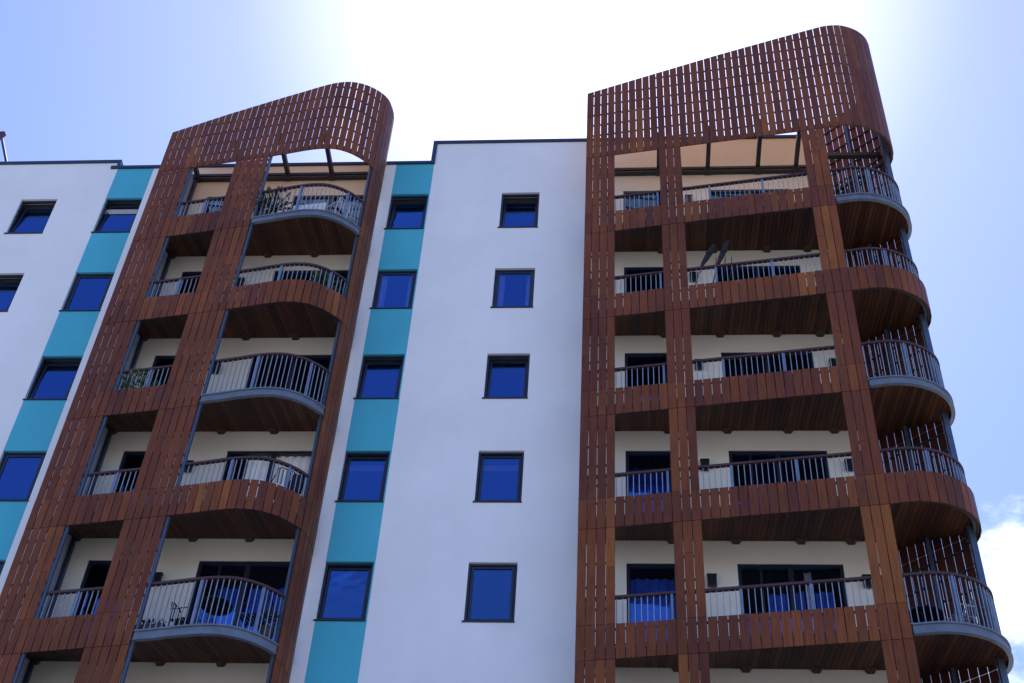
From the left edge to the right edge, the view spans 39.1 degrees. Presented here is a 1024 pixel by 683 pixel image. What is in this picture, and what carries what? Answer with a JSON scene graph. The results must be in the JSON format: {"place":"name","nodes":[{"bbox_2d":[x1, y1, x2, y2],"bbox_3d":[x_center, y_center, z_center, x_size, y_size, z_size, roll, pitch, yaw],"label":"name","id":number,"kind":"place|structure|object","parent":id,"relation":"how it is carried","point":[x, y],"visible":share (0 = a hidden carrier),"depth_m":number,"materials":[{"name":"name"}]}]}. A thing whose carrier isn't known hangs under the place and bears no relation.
{"place":"outdoors","nodes":[
{"label":"outdoors","id":0,"kind":"place"},
{"bbox_2d":[0,0,1023,682],"label":"sky","id":1,"kind":"structure","parent":0,"point":[80,79],"materials":[{"name":"blue"}]},
{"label":"pavement","id":2,"kind":"structure","parent":0,"visible":0},
{"bbox_2d":[0,82,393,682],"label":"timber balcony tower","id":3,"kind":"structure","parent":2,"relation":"on","point":[266,312],"depth_m":30.18,"materials":[{"name":"wood"}]},
{"bbox_2d":[120,368,152,403],"bbox_3d":[-8.050,1.041,30.764,0.771,1.182,0.801,34,-53,-25],"label":"potted plant","id":4,"kind":"object","parent":3,"relation":"on","point":[134,379],"visible":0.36,"depth_m":30.78,"materials":[{"name":"green plant"}]},
{"bbox_2d":[133,618,166,632],"bbox_3d":[-6.463,5.122,25.900,0.638,0.377,0.304,-6,-47,10],"label":"planter box","id":5,"kind":"object","parent":3,"relation":"on","point":[147,625],"visible":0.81,"depth_m":25.81,"materials":[{"name":"ceramic"}]},
{"bbox_2d":[148,380,165,396],"bbox_3d":[-7.645,1.206,30.846,0.601,0.916,0.685,0,-46,4],"label":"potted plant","id":6,"kind":"object","parent":3,"relation":"on","point":[156,382],"visible":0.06,"depth_m":30.95,"materials":[{"name":"green plant"}]},
{"bbox_2d":[168,602,201,625],"bbox_3d":[-6.038,5.200,26.572,0.533,0.893,0.462,-11,-48,15],"label":"balcony chair","id":7,"kind":"object","parent":3,"relation":"on","point":[188,619],"visible":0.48,"depth_m":26.53,"materials":[{"name":"black metal"}]},
{"bbox_2d":[200,596,232,623],"bbox_3d":[-5.446,5.107,26.253,0.600,0.753,0.600,0,-46,4],"label":"bistro table","id":8,"kind":"object","parent":3,"relation":"on","point":[215,604],"visible":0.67,"depth_m":26.48,"materials":[{"name":"black metal"}]},
{"bbox_2d":[233,593,272,628],"bbox_3d":[-4.704,5.036,26.189,0.533,0.893,0.462,-8,-47,11],"label":"balcony chair","id":9,"kind":"object","parent":3,"relation":"on","point":[247,619],"visible":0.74,"depth_m":26.19,"materials":[{"name":"black metal"}]},
{"bbox_2d":[253,198,276,215],"bbox_3d":[-5.932,-3.068,34.477,0.660,0.892,0.694,0,-46,4],"label":"potted plant","id":10,"kind":"object","parent":3,"relation":"on","point":[263,205],"visible":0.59,"depth_m":34.42,"materials":[{"name":"green plant"}]},
{"bbox_2d":[257,607,280,638],"bbox_3d":[-4.417,5.164,26.135,0.557,0.714,0.580,0,-46,4],"label":"potted plant","id":11,"kind":"object","parent":3,"relation":"on","point":[262,628],"visible":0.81,"depth_m":26.07,"materials":[{"name":"green plant"}]},
{"bbox_2d":[256,185,295,213],"bbox_3d":[-5.790,-3.184,34.782,1.070,1.424,1.100,22,-49,-16],"label":"potted plant","id":12,"kind":"object","parent":3,"relation":"on","point":[277,204],"visible":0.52,"depth_m":34.71,"materials":[{"name":"green plant"}]},
{"bbox_2d":[271,467,296,503],"bbox_3d":[-4.533,2.977,28.180,0.462,0.893,0.533,22,-49,-16],"label":"balcony chair","id":13,"kind":"object","parent":3,"relation":"on","point":[279,469],"visible":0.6,"depth_m":28.21,"materials":[{"name":"black fabric"}]},
{"bbox_2d":[287,474,304,494],"bbox_3d":[-4.280,2.813,28.511,0.360,0.550,0.110,-11,-48,15],"label":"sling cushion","id":14,"kind":"object","parent":13,"relation":"on","point":[298,482],"visible":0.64,"depth_m":28.45,"materials":[{"name":"black fabric"}]},
{"bbox_2d":[293,203,327,210],"bbox_3d":[-4.855,-2.887,34.688,0.820,0.755,0.462,-5,-47,8],"label":"dining table","id":15,"kind":"object","parent":3,"relation":"on","point":[315,206],"visible":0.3,"depth_m":34.73,"materials":[{"name":"white paint"}]},
{"bbox_2d":[310,269,344,297],"bbox_3d":[-4.285,-1.108,32.785,0.993,1.435,0.906,0,-46,4],"label":"potted plant","id":16,"kind":"object","parent":3,"relation":"on","point":[326,276],"visible":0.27,"depth_m":32.82,"materials":[{"name":"green plant"}]},
{"bbox_2d":[325,197,349,215],"bbox_3d":[-4.247,-2.985,34.593,0.533,0.893,0.462,-24,-52,24],"label":"balcony chair","id":17,"kind":"object","parent":3,"relation":"on","point":[339,205],"visible":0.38,"depth_m":34.58,"materials":[{"name":"white paint"}]},
{"bbox_2d":[345,202,359,225],"bbox_3d":[-3.887,-2.846,34.773,0.462,0.893,0.533,22,-49,-16],"label":"balcony chair","id":18,"kind":"object","parent":3,"relation":"on","point":[355,220],"visible":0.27,"depth_m":34.72,"materials":[{"name":"white paint"}]},
{"bbox_2d":[0,134,898,682],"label":"apartment building","id":19,"kind":"structure","parent":2,"relation":"on","point":[438,556],"depth_m":30.93,"materials":[{"name":"paint"}]},
{"bbox_2d":[0,561,5,574],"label":"window","id":20,"kind":"structure","parent":19,"relation":"in","point":[2,563],"depth_m":28.72,"materials":[{"name":"blue glass"}]},
{"bbox_2d":[0,131,7,160],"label":"roof mast","id":21,"kind":"object","parent":19,"relation":"on","point":[2,134],"visible":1,"depth_m":39.33,"materials":[{"name":"metal"}]},
{"bbox_2d":[0,275,23,311],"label":"window","id":22,"kind":"structure","parent":19,"relation":"in","point":[7,290],"depth_m":35.01,"materials":[{"name":"blue glass"}]},
{"bbox_2d":[0,453,45,501],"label":"window","id":23,"kind":"structure","parent":19,"relation":"in","point":[19,472],"depth_m":30.48,"materials":[{"name":"blue glass"}]},
{"bbox_2d":[4,201,56,233],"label":"window","id":24,"kind":"structure","parent":19,"relation":"in","point":[33,220],"depth_m":36.96,"materials":[{"name":"blue glass"}]},
{"bbox_2d":[23,358,81,399],"bbox_3d":[-10.295,0.894,32.514,1.000,1.402,0.279,0,-46,4],"label":"window","id":25,"kind":"structure","parent":19,"relation":"in","point":[55,382],"depth_m":32.58,"materials":[{"name":"blue glass"}]},
{"bbox_2d":[59,274,113,311],"bbox_3d":[-10.152,-1.160,34.557,1.000,1.402,0.155,0,-46,4],"label":"window","id":26,"kind":"structure","parent":19,"relation":"in","point":[88,292],"depth_m":34.62,"materials":[{"name":"blue glass"}]},
{"bbox_2d":[76,561,135,628],"bbox_3d":[-7.956,5.117,27.831,0.969,2.154,0.080,0,-46,4],"label":"balcony door","id":27,"kind":"structure","parent":19,"relation":"in","point":[96,572],"depth_m":28.28,"materials":[{"name":"black glass"}]},
{"bbox_2d":[91,200,141,232],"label":"window","id":28,"kind":"structure","parent":19,"relation":"in","point":[111,223],"depth_m":36.71,"materials":[{"name":"blue glass"}]},
{"bbox_2d":[105,209,137,213],"bbox_3d":[-9.968,-3.327,37.008,0.922,0.180,0.004,0,-46,4],"label":"blind","id":29,"kind":"object","parent":19,"relation":"attached to","point":[128,211],"visible":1,"depth_m":37.01,"materials":[{"name":"fabric"}]},
{"bbox_2d":[111,451,160,508],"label":"balcony door","id":30,"kind":"structure","parent":19,"relation":"in","point":[131,459],"depth_m":30.43,"materials":[{"name":"black glass"}]},
{"bbox_2d":[153,572,162,581],"bbox_3d":[-6.914,4.628,28.096,0.190,0.265,0.108,0,-46,4],"label":"wall lamp","id":31,"kind":"object","parent":19,"relation":"attached to","point":[158,576],"visible":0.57,"depth_m":28.09,"materials":[{"name":"black metal"}]},
{"bbox_2d":[150,356,196,397],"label":"balcony door","id":32,"kind":"structure","parent":19,"relation":"in","point":[159,360],"depth_m":32.61,"materials":[{"name":"black glass"}]},
{"bbox_2d":[184,460,193,471],"bbox_3d":[-6.768,2.619,30.183,0.190,0.265,0.108,0,-46,4],"label":"wall lamp","id":33,"kind":"object","parent":19,"relation":"attached to","point":[190,469],"visible":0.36,"depth_m":30.11,"materials":[{"name":"black metal"}]},
{"bbox_2d":[176,272,220,306],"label":"balcony door","id":34,"kind":"structure","parent":19,"relation":"in","point":[185,274],"depth_m":34.60,"materials":[{"name":"black glass"}]},
{"bbox_2d":[212,363,220,373],"bbox_3d":[-6.621,0.609,32.269,0.190,0.265,0.108,0,-46,4],"label":"wall lamp","id":35,"kind":"object","parent":19,"relation":"attached to","point":[218,368],"visible":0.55,"depth_m":32.21,"materials":[{"name":"black metal"}]},
{"bbox_2d":[206,197,241,221],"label":"balcony door","id":36,"kind":"structure","parent":19,"relation":"in","point":[214,202],"depth_m":36.74,"materials":[{"name":"blue glass"}]},
{"bbox_2d":[210,588,240,624],"bbox_3d":[-5.514,5.396,27.581,0.520,1.660,0.063,0,-46,4],"label":"curtain","id":37,"kind":"object","parent":19,"relation":"hanging from","point":[233,602],"visible":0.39,"depth_m":27.94,"materials":[{"name":"blue fabric"}]},
{"bbox_2d":[184,561,289,626],"bbox_3d":[-5.212,5.100,27.622,1.994,2.154,0.080,0,-46,4],"label":"balcony door","id":38,"kind":"structure","parent":19,"relation":"in","point":[248,565],"depth_m":28.28,"materials":[{"name":"black metal"}]},
{"bbox_2d":[237,277,244,286],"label":"wall lamp","id":39,"kind":"object","parent":19,"relation":"attached to","point":[239,280],"visible":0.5,"depth_m":34.34,"materials":[{"name":"black metal"}]},
{"bbox_2d":[245,456,270,497],"bbox_3d":[-5.356,3.159,29.774,0.490,2.130,0.063,0,-46,4],"label":"curtain","id":40,"kind":"object","parent":19,"relation":"hanging from","point":[258,470],"visible":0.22,"depth_m":30.25,"materials":[{"name":"fabric"}]},
{"bbox_2d":[241,588,284,640],"bbox_3d":[-4.716,5.391,27.520,0.880,1.660,0.063,0,-46,4],"label":"curtain","id":41,"kind":"object","parent":19,"relation":"hanging from","point":[257,598],"visible":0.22,"depth_m":27.89,"materials":[{"name":"blue fabric"}]},
{"bbox_2d":[220,451,311,501],"bbox_3d":[-5.066,3.091,29.709,1.994,2.154,0.080,0,-46,4],"label":"balcony door","id":42,"kind":"structure","parent":19,"relation":"in","point":[273,454],"depth_m":30.37,"materials":[{"name":"black glass"}]},
{"bbox_2d":[244,355,330,403],"bbox_3d":[-4.919,1.082,31.795,1.994,2.154,0.080,0,-46,4],"label":"balcony door","id":43,"kind":"structure","parent":19,"relation":"in","point":[324,360],"depth_m":32.17,"materials":[{"name":"black glass"}]},
{"bbox_2d":[272,456,310,510],"bbox_3d":[-4.583,3.154,29.715,0.880,2.130,0.063,0,-46,4],"label":"curtain","id":44,"kind":"object","parent":19,"relation":"hanging from","point":[301,463],"visible":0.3,"depth_m":30.28,"materials":[{"name":"fabric"}]},
{"bbox_2d":[272,270,347,307],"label":"balcony door","id":45,"kind":"structure","parent":19,"relation":"in","point":[344,273],"depth_m":34.54,"materials":[{"name":"black glass"}]},
{"bbox_2d":[291,195,363,220],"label":"balcony door","id":46,"kind":"structure","parent":19,"relation":"in","point":[330,202],"depth_m":36.60,"materials":[{"name":"blue glass"}]},
{"bbox_2d":[313,563,373,621],"bbox_3d":[-3.211,4.840,27.754,0.993,1.402,0.202,0,-46,4],"label":"window","id":47,"kind":"structure","parent":19,"relation":"in","point":[337,578],"depth_m":28.02,"materials":[{"name":"blue glass"}]},
{"bbox_2d":[335,453,389,501],"bbox_3d":[-3.065,2.834,29.844,0.993,1.402,0.213,0,-46,4],"label":"window","id":48,"kind":"structure","parent":19,"relation":"in","point":[365,477],"depth_m":29.91,"materials":[{"name":"blue glass"}]},
{"bbox_2d":[353,356,404,398],"bbox_3d":[-2.917,0.849,31.953,0.993,1.402,0.279,0,-46,4],"label":"window","id":49,"kind":"structure","parent":19,"relation":"in","point":[380,380],"depth_m":32.02,"materials":[{"name":"blue glass"}]},
{"bbox_2d":[369,271,416,308],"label":"window","id":50,"kind":"structure","parent":19,"relation":"in","point":[393,289],"depth_m":34.06,"materials":[{"name":"blue glass"}]},
{"bbox_2d":[384,196,427,229],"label":"window","id":51,"kind":"structure","parent":19,"relation":"in","point":[404,215],"depth_m":36.24,"materials":[{"name":"blue glass"}]},
{"bbox_2d":[462,564,517,622],"bbox_3d":[-0.407,4.805,27.525,0.990,1.402,0.155,0,-46,4],"label":"window","id":52,"kind":"structure","parent":19,"relation":"in","point":[508,567],"depth_m":27.61,"materials":[{"name":"blue glass"}]},
{"bbox_2d":[473,452,523,502],"bbox_3d":[-0.260,2.805,29.620,0.990,1.402,0.180,0,-46,4],"label":"window","id":53,"kind":"structure","parent":19,"relation":"in","point":[500,474],"depth_m":29.68,"materials":[{"name":"blue glass"}]},
{"bbox_2d":[482,355,529,398],"bbox_3d":[-0.111,0.828,31.736,0.990,1.402,0.268,0,-46,4],"label":"window","id":54,"kind":"structure","parent":19,"relation":"in","point":[507,380],"depth_m":31.81,"materials":[{"name":"blue glass"}]},
{"bbox_2d":[490,270,534,307],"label":"window","id":55,"kind":"structure","parent":19,"relation":"in","point":[514,288],"depth_m":33.84,"materials":[{"name":"blue glass"}]},
{"bbox_2d":[497,194,539,227],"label":"window","id":56,"kind":"structure","parent":19,"relation":"in","point":[515,215],"depth_m":36.02,"materials":[{"name":"blue glass"}]},
{"bbox_2d":[623,191,660,221],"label":"balcony door","id":57,"kind":"structure","parent":19,"relation":"in","point":[643,201],"depth_m":35.89,"materials":[{"name":"blue glass"}]},
{"bbox_2d":[624,267,664,304],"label":"balcony door","id":58,"kind":"structure","parent":19,"relation":"in","point":[644,284],"depth_m":33.73,"materials":[{"name":"black glass"}]},
{"bbox_2d":[625,353,667,400],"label":"balcony door","id":59,"kind":"structure","parent":19,"relation":"in","point":[631,359],"depth_m":31.62,"materials":[{"name":"black glass"}]},
{"bbox_2d":[626,451,672,509],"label":"balcony door","id":60,"kind":"structure","parent":19,"relation":"in","point":[635,460],"depth_m":29.57,"materials":[{"name":"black glass"}]},
{"bbox_2d":[627,564,677,642],"bbox_3d":[2.638,5.052,27.026,0.969,2.154,0.080,0,-46,4],"label":"balcony door","id":61,"kind":"structure","parent":19,"relation":"in","point":[629,566],"depth_m":27.72,"materials":[{"name":"black metal"}]},
{"bbox_2d":[630,578,675,644],"bbox_3d":[2.650,5.249,27.062,0.840,1.940,0.063,0,-46,4],"label":"curtain","id":62,"kind":"object","parent":19,"relation":"hanging from","point":[638,586],"visible":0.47,"depth_m":27.39,"materials":[{"name":"blue fabric"}]},
{"bbox_2d":[685,194,692,203],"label":"wall lamp","id":63,"kind":"object","parent":19,"relation":"attached to","point":[688,199],"visible":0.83,"depth_m":35.65,"materials":[{"name":"black metal"}]},
{"bbox_2d":[689,271,697,281],"bbox_3d":[4.226,-1.500,33.578,0.190,0.265,0.108,0,-46,4],"label":"wall lamp","id":64,"kind":"object","parent":19,"relation":"attached to","point":[693,276],"visible":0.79,"depth_m":33.53,"materials":[{"name":"black metal"}]},
{"bbox_2d":[694,359,701,369],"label":"wall lamp","id":65,"kind":"object","parent":19,"relation":"attached to","point":[699,366],"visible":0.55,"depth_m":31.41,"materials":[{"name":"black metal"}]},
{"bbox_2d":[700,458,709,470],"bbox_3d":[3.934,2.518,29.406,0.190,0.265,0.108,0,-46,4],"label":"wall lamp","id":66,"kind":"object","parent":19,"relation":"attached to","point":[704,461],"visible":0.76,"depth_m":29.41,"materials":[{"name":"black metal"}]},
{"bbox_2d":[707,573,716,586],"bbox_3d":[3.788,4.527,27.320,0.190,0.265,0.108,0,-46,4],"label":"wall lamp","id":67,"kind":"object","parent":19,"relation":"attached to","point":[712,579],"visible":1,"depth_m":27.28,"materials":[{"name":"black metal"}]},
{"bbox_2d":[708,189,788,211],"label":"balcony door","id":68,"kind":"structure","parent":19,"relation":"in","point":[733,192],"depth_m":35.87,"materials":[{"name":"black glass"}]},
{"bbox_2d":[715,266,800,295],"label":"balcony door","id":69,"kind":"structure","parent":19,"relation":"in","point":[750,270],"depth_m":33.73,"materials":[{"name":"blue glass"}]},
{"bbox_2d":[721,352,813,392],"bbox_3d":[5.550,1.018,31.000,1.994,2.154,0.080,0,-46,4],"label":"balcony door","id":70,"kind":"structure","parent":19,"relation":"in","point":[798,355],"depth_m":31.53,"materials":[{"name":"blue glass"}]},
{"bbox_2d":[729,451,829,502],"bbox_3d":[5.404,3.027,28.913,1.994,2.154,0.080,0,-46,4],"label":"balcony door","id":71,"kind":"structure","parent":19,"relation":"in","point":[734,456],"depth_m":29.37,"materials":[{"name":"black glass"}]},
{"bbox_2d":[767,593,792,635],"bbox_3d":[4.999,5.349,26.765,0.410,1.610,0.063,0,-46,4],"label":"curtain","id":72,"kind":"object","parent":19,"relation":"hanging from","point":[784,603],"visible":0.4,"depth_m":27.19,"materials":[{"name":"blue fabric"}]},
{"bbox_2d":[737,564,847,613],"bbox_3d":[5.258,5.036,26.827,1.994,2.154,0.080,0,-46,4],"label":"balcony door","id":73,"kind":"structure","parent":19,"relation":"in","point":[789,568],"depth_m":27.49,"materials":[{"name":"black metal"}]},
{"bbox_2d":[796,591,805,633],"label":"curtain","id":74,"kind":"object","parent":19,"relation":"hanging from","point":[798,599],"visible":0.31,"depth_m":27.18,"materials":[{"name":"blue fabric"}]},
{"bbox_2d":[803,572,814,632],"bbox_3d":[5.605,5.169,26.910,0.134,2.130,0.044,-10,-48,13],"label":"curtain","id":75,"kind":"object","parent":19,"relation":"hanging from","point":[807,576],"visible":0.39,"depth_m":27.36,"materials":[{"name":"fabric"}]},
{"bbox_2d":[815,592,835,631],"bbox_3d":[5.858,5.326,26.717,0.330,1.660,0.063,0,-46,4],"label":"curtain","id":76,"kind":"object","parent":19,"relation":"hanging from","point":[824,600],"visible":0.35,"depth_m":27.17,"materials":[{"name":"blue fabric"}]},
{"bbox_2d":[829,358,836,365],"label":"wall lamp","id":77,"kind":"object","parent":19,"relation":"attached to","point":[833,361],"visible":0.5,"depth_m":31.27,"materials":[{"name":"black metal"}]},
{"bbox_2d":[844,458,852,470],"bbox_3d":[6.826,2.501,29.186,0.190,0.265,0.108,0,-46,4],"label":"wall lamp","id":78,"kind":"object","parent":19,"relation":"attached to","point":[849,464],"visible":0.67,"depth_m":29.16,"materials":[{"name":"black metal"}]},
{"bbox_2d":[862,574,872,587],"bbox_3d":[6.679,4.510,27.100,0.190,0.265,0.108,0,-46,4],"label":"wall lamp","id":79,"kind":"object","parent":19,"relation":"attached to","point":[868,584],"visible":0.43,"depth_m":27.03,"materials":[{"name":"black metal"}]},
{"bbox_2d":[574,25,1013,682],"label":"timber balcony tower","id":80,"kind":"structure","parent":2,"relation":"on","point":[864,295],"depth_m":29.36,"materials":[{"name":"wood"}]},
{"bbox_2d":[695,244,715,284],"bbox_3d":[4.252,-1.542,31.821,0.553,1.819,0.180,-10,-48,14],"label":"folded parasol","id":81,"kind":"object","parent":80,"relation":"on","point":[709,252],"visible":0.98,"depth_m":32.11,"materials":[{"name":"grey fabric"}]},
{"bbox_2d":[713,241,728,283],"bbox_3d":[4.590,-1.590,31.814,0.478,1.887,0.181,-12,-48,15],"label":"folded parasol","id":82,"kind":"object","parent":80,"relation":"on","point":[724,249],"visible":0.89,"depth_m":32.12,"materials":[{"name":"grey fabric"}]},
{"bbox_2d":[714,257,731,283],"bbox_3d":[4.580,-1.348,31.748,0.598,1.451,0.097,0,-46,4],"label":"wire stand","id":83,"kind":"object","parent":80,"relation":"on","point":[724,269],"visible":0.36,"depth_m":31.94,"materials":[{"name":"black metal"}]},
{"bbox_2d":[909,605,943,625],"bbox_3d":[7.199,4.980,25.055,0.680,0.514,0.680,0,-46,4],"label":"bistro table","id":84,"kind":"object","parent":80,"relation":"on","point":[927,614],"visible":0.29,"depth_m":25.15,"materials":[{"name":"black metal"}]},
{"bbox_2d":[945,599,977,623],"bbox_3d":[7.824,4.884,25.183,0.533,0.893,0.462,14,-47,-9],"label":"balcony chair","id":85,"kind":"object","parent":80,"relation":"on","point":[953,616],"visible":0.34,"depth_m":25.15,"materials":[{"name":"metal"}]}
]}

